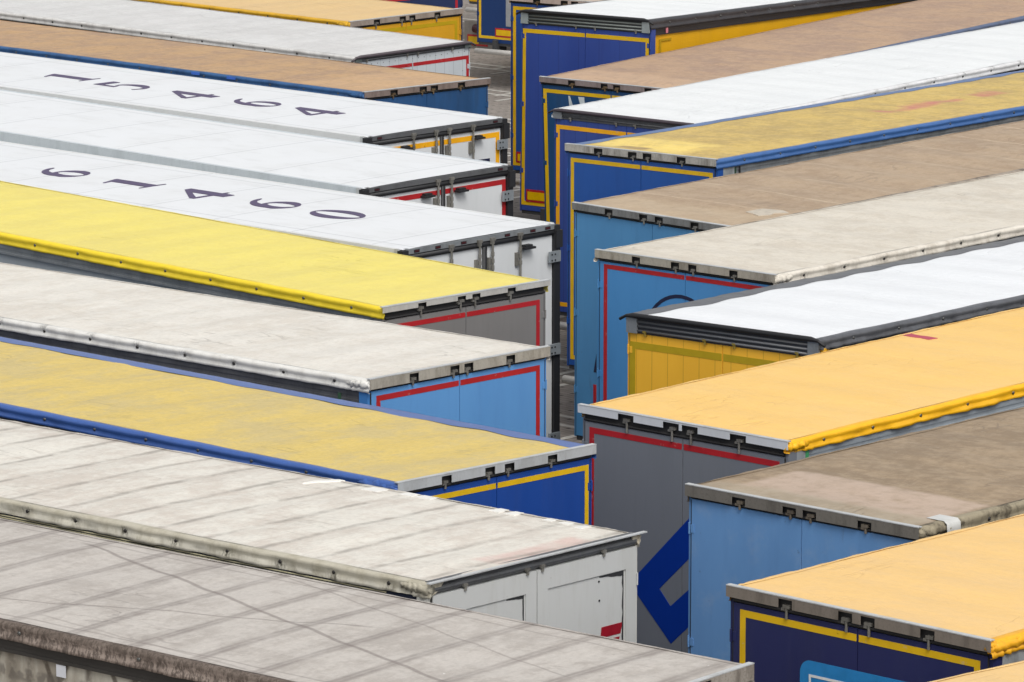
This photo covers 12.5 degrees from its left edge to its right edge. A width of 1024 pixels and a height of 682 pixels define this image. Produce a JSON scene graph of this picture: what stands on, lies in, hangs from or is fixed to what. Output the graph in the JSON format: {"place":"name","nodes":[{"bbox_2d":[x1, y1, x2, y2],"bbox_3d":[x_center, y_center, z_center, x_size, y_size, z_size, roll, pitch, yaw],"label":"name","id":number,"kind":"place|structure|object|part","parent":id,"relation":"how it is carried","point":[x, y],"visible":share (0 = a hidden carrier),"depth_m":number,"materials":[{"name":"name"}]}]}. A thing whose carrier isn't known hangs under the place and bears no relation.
{"place":"outdoors","nodes":[
{"label":"outdoors","id":0,"kind":"place"},
{"bbox_2d":[462,0,581,443],"bbox_3d":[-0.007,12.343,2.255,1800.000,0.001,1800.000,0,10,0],"label":"yard ground","id":1,"kind":"structure","parent":0,"point":[501,82],"depth_m":96.23,"materials":[{"name":"grey asphalt"}]},
{"bbox_2d":[0,0,475,76],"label":"semi trailer","id":2,"kind":"object","parent":1,"relation":"on","point":[280,36],"visible":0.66,"depth_m":74.46,"materials":[{"name":"fabric"}]},
{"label":"rear door","id":3,"kind":"part","parent":2,"relation":"part of","materials":[{"name":"white wood"}]},
{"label":"rear door","id":4,"kind":"part","parent":2,"relation":"part of","materials":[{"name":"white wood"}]},
{"bbox_2d":[0,20,490,114],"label":"semi trailer","id":5,"kind":"object","parent":1,"relation":"on","point":[459,93],"visible":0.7,"depth_m":70.21,"materials":[{"name":"fabric"}]},
{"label":"rear door","id":6,"kind":"part","parent":5,"relation":"part of","materials":[{"name":"blue metal"}]},
{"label":"rear door","id":7,"kind":"part","parent":5,"relation":"part of","materials":[{"name":"blue metal"}]},
{"bbox_2d":[0,52,509,163],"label":"refrigerated trailer","id":8,"kind":"object","parent":1,"relation":"on","point":[449,132],"visible":0.29,"depth_m":65.42,"materials":[{"name":"white paint"}]},
{"bbox_3d":[-1.454,-1.325,63.170,0.122,2.996,1.401,10,14,44],"label":"rear door","id":9,"kind":"part","parent":8,"relation":"part of","materials":[{"name":"silver metal"}]},
{"bbox_3d":[-0.524,-1.497,64.099,0.122,3.001,1.221,10,14,44],"label":"rear door","id":10,"kind":"part","parent":8,"relation":"part of","materials":[{"name":"silver metal"}]},
{"bbox_2d":[0,89,515,216],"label":"refrigerated trailer","id":11,"kind":"object","parent":1,"relation":"on","point":[256,152],"visible":0.2,"depth_m":60.81,"materials":[{"name":"white metal"}]},
{"bbox_3d":[-1.362,-0.499,58.672,0.122,2.988,1.396,10,14,43],"label":"rear door","id":12,"kind":"part","parent":11,"relation":"part of","materials":[{"name":"silver metal"}]},
{"bbox_3d":[-0.443,-0.670,59.603,0.122,2.991,1.226,10,14,43],"label":"rear door","id":13,"kind":"part","parent":11,"relation":"part of","materials":[{"name":"silver metal"}]},
{"bbox_2d":[0,262,549,436],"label":"semi trailer","id":14,"kind":"object","parent":1,"relation":"on","point":[499,384],"visible":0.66,"depth_m":47.40,"materials":[{"name":"fabric"}]},
{"bbox_3d":[-0.966,1.812,46.069,0.068,2.970,1.270,10,14,43],"label":"rear door","id":15,"kind":"part","parent":14,"relation":"part of","materials":[{"name":"blue metal"}]},
{"bbox_3d":[-0.088,1.646,46.990,0.068,2.967,1.270,10,14,43],"label":"rear door","id":16,"kind":"part","parent":14,"relation":"part of","materials":[{"name":"blue metal"}]},
{"bbox_2d":[0,181,550,345],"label":"semi trailer","id":17,"kind":"object","parent":1,"relation":"on","point":[47,229],"visible":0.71,"depth_m":52.38,"materials":[{"name":"fabric"}]},
{"bbox_3d":[-0.948,1.038,50.515,0.068,2.895,1.270,10,14,43],"label":"rear door","id":18,"kind":"part","parent":17,"relation":"part of","materials":[{"name":"silver metal"}]},
{"bbox_3d":[-0.065,0.877,51.415,0.068,2.890,1.270,10,14,43],"label":"rear door","id":19,"kind":"part","parent":17,"relation":"part of","materials":[{"name":"silver metal"}]},
{"bbox_2d":[0,141,562,438],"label":"refrigerated trailer","id":20,"kind":"object","parent":1,"relation":"on","point":[523,247],"visible":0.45,"depth_m":55.88,"materials":[{"name":"white paint"}]},
{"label":"rear door","id":21,"kind":"part","parent":20,"relation":"part of","materials":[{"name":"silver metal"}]},
{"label":"rear door","id":22,"kind":"part","parent":20,"relation":"part of","materials":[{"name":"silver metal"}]},
{"bbox_2d":[0,337,596,524],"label":"semi trailer","id":23,"kind":"object","parent":1,"relation":"on","point":[70,390],"visible":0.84,"depth_m":43.18,"materials":[{"name":"fabric"}]},
{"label":"rear door","id":24,"kind":"part","parent":23,"relation":"part of","materials":[{"name":"blue metal"}]},
{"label":"rear door","id":25,"kind":"part","parent":23,"relation":"part of","materials":[{"name":"blue metal"}]},
{"bbox_2d":[134,0,462,39],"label":"semi trailer","id":26,"kind":"object","parent":1,"relation":"on","point":[417,19],"visible":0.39,"depth_m":77.54,"materials":[{"name":"fabric"}]},
{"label":"rear door","id":27,"kind":"part","parent":26,"relation":"part of","materials":[{"name":"yellow metal"}]},
{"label":"rear door","id":28,"kind":"part","parent":26,"relation":"part of","materials":[{"name":"yellow metal"}]},
{"bbox_2d":[0,419,646,642],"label":"semi trailer","id":29,"kind":"object","parent":1,"relation":"on","point":[565,574],"visible":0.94,"depth_m":38.88,"materials":[{"name":"fabric"}]},
{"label":"rear door","id":30,"kind":"part","parent":29,"relation":"part of","materials":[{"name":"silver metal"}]},
{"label":"rear door","id":31,"kind":"part","parent":29,"relation":"part of","materials":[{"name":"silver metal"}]},
{"bbox_2d":[0,518,753,681],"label":"semi trailer","id":32,"kind":"object","parent":1,"relation":"on","point":[76,607],"visible":1,"depth_m":35.43,"materials":[{"name":"metal"}]},
{"bbox_2d":[385,0,462,40],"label":"semi trailer","id":33,"kind":"object","parent":1,"relation":"on","point":[451,3],"visible":0.01,"depth_m":81.99,"materials":[{"name":"metal"}]},
{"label":"rear door","id":34,"kind":"part","parent":33,"relation":"part of","materials":[{"name":"blue metal"}]},
{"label":"rear door","id":35,"kind":"part","parent":33,"relation":"part of","materials":[{"name":"blue metal"}]},
{"bbox_2d":[465,0,476,12],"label":"semi trailer","id":36,"kind":"object","parent":1,"relation":"on","point":[471,9],"visible":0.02,"depth_m":106.83,"materials":[{"name":"metal"}]},
{"bbox_2d":[464,20,510,50],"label":"skeletal trailer","id":37,"kind":"object","parent":1,"relation":"on","point":[470,30],"visible":0.01,"depth_m":101.65,"materials":[{"name":"grey metal"}]},
{"bbox_2d":[474,0,510,55],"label":"semi trailer","id":38,"kind":"object","parent":1,"relation":"on","point":[494,23],"visible":0.02,"depth_m":98.84,"materials":[{"name":"metal"}]},
{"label":"rear door","id":39,"kind":"part","parent":38,"relation":"part of","materials":[{"name":"blue metal"}]},
{"bbox_2d":[462,18,576,439],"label":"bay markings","id":40,"kind":"object","parent":1,"relation":"on","point":[567,416],"visible":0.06,"depth_m":85.16,"materials":[{"name":"paint"}]},
{"bbox_2d":[509,0,601,184],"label":"semi trailer","id":41,"kind":"object","parent":1,"relation":"on","point":[516,49],"visible":0.06,"depth_m":80.11,"materials":[{"name":"metal"}]},
{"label":"rear door","id":42,"kind":"part","parent":41,"relation":"part of","materials":[{"name":"blue metal"}]},
{"bbox_2d":[516,0,916,220],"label":"semi trailer","id":43,"kind":"object","parent":1,"relation":"on","point":[564,38],"visible":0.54,"depth_m":75.42,"materials":[{"name":"metal"}]},
{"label":"rear door","id":44,"kind":"part","parent":43,"relation":"part of","materials":[{"name":"blue metal"}]},
{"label":"rear door","id":45,"kind":"part","parent":43,"relation":"part of","materials":[{"name":"blue metal"}]},
{"bbox_2d":[539,0,1023,221],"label":"semi trailer","id":46,"kind":"object","parent":1,"relation":"on","point":[909,22],"visible":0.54,"depth_m":73.46,"materials":[{"name":"fabric"}]},
{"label":"rear door","id":47,"kind":"part","parent":46,"relation":"part of","materials":[{"name":"blue metal"}]},
{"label":"rear door","id":48,"kind":"part","parent":46,"relation":"part of","materials":[{"name":"blue metal"}]},
{"bbox_2d":[548,21,1023,330],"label":"semi trailer","id":49,"kind":"object","parent":1,"relation":"on","point":[970,54],"visible":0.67,"depth_m":68.24,"materials":[{"name":"fabric"}]},
{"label":"rear door","id":50,"kind":"part","parent":49,"relation":"part of","materials":[{"name":"blue metal"}]},
{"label":"rear door","id":51,"kind":"part","parent":49,"relation":"part of","materials":[{"name":"blue metal"}]},
{"bbox_2d":[562,70,1023,384],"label":"semi trailer","id":52,"kind":"object","parent":1,"relation":"on","point":[616,166],"visible":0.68,"depth_m":62.67,"materials":[{"name":"painted metal"},{"name":"yellow tarp"},{"name":"rubber"}]},
{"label":"rear door","id":53,"kind":"part","parent":52,"relation":"part of","materials":[{"name":"blue metal"}]},
{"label":"rear door","id":54,"kind":"part","parent":52,"relation":"part of","materials":[{"name":"blue metal"}]},
{"bbox_2d":[572,120,1023,439],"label":"semi trailer","id":55,"kind":"object","parent":1,"relation":"on","point":[780,190],"visible":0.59,"depth_m":57.98,"materials":[{"name":"fabric"}]},
{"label":"rear door","id":56,"kind":"part","parent":55,"relation":"part of","materials":[{"name":"blue metal"}]},
{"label":"rear door","id":57,"kind":"part","parent":55,"relation":"part of","materials":[{"name":"blue metal"}]},
{"bbox_2d":[578,307,1023,652],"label":"semi trailer","id":58,"kind":"object","parent":1,"relation":"on","point":[657,449],"visible":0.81,"depth_m":44.30,"materials":[{"name":"painted metal"},{"name":"orange tarp"},{"name":"rubber"}]},
{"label":"rear door","id":59,"kind":"part","parent":58,"relation":"part of","materials":[{"name":"grey metal"}]},
{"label":"rear door","id":60,"kind":"part","parent":58,"relation":"part of","materials":[{"name":"grey metal"}]},
{"bbox_2d":[594,171,1023,401],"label":"semi trailer","id":61,"kind":"object","parent":1,"relation":"on","point":[646,275],"visible":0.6,"depth_m":53.33,"materials":[{"name":"fabric"}]},
{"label":"rear door","id":62,"kind":"part","parent":61,"relation":"part of","materials":[{"name":"blue metal"}]},
{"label":"rear door","id":63,"kind":"part","parent":61,"relation":"part of","materials":[{"name":"blue metal"}]},
{"bbox_2d":[619,236,1023,394],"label":"semi trailer","id":64,"kind":"object","parent":1,"relation":"on","point":[673,344],"visible":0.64,"depth_m":49.20,"materials":[{"name":"metal"}]},
{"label":"rear door","id":65,"kind":"part","parent":64,"relation":"part of","materials":[{"name":"yellow metal"}]},
{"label":"rear door","id":66,"kind":"part","parent":64,"relation":"part of","materials":[{"name":"yellow metal"}]},
{"bbox_2d":[685,407,1023,660],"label":"semi trailer","id":67,"kind":"object","parent":1,"relation":"on","point":[762,523],"visible":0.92,"depth_m":40.54,"materials":[{"name":"fabric"}]},
{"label":"rear door","id":68,"kind":"part","parent":67,"relation":"part of","materials":[{"name":"blue metal"}]},
{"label":"rear door","id":69,"kind":"part","parent":67,"relation":"part of","materials":[{"name":"blue metal"}]},
{"bbox_2d":[726,513,1023,681],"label":"semi trailer","id":70,"kind":"object","parent":1,"relation":"on","point":[940,606],"visible":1,"depth_m":36.15,"materials":[{"name":"fabric"}]},
{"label":"rear door","id":71,"kind":"part","parent":70,"relation":"part of","materials":[{"name":"blue metal"}]},
{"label":"rear door","id":72,"kind":"part","parent":70,"relation":"part of","materials":[{"name":"blue metal"}]},
{"bbox_2d":[930,661,1023,681],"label":"semi trailer","id":73,"kind":"object","parent":1,"relation":"on","point":[1012,672],"visible":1,"depth_m":34.12,"materials":[{"name":"fabric"}]}
]}

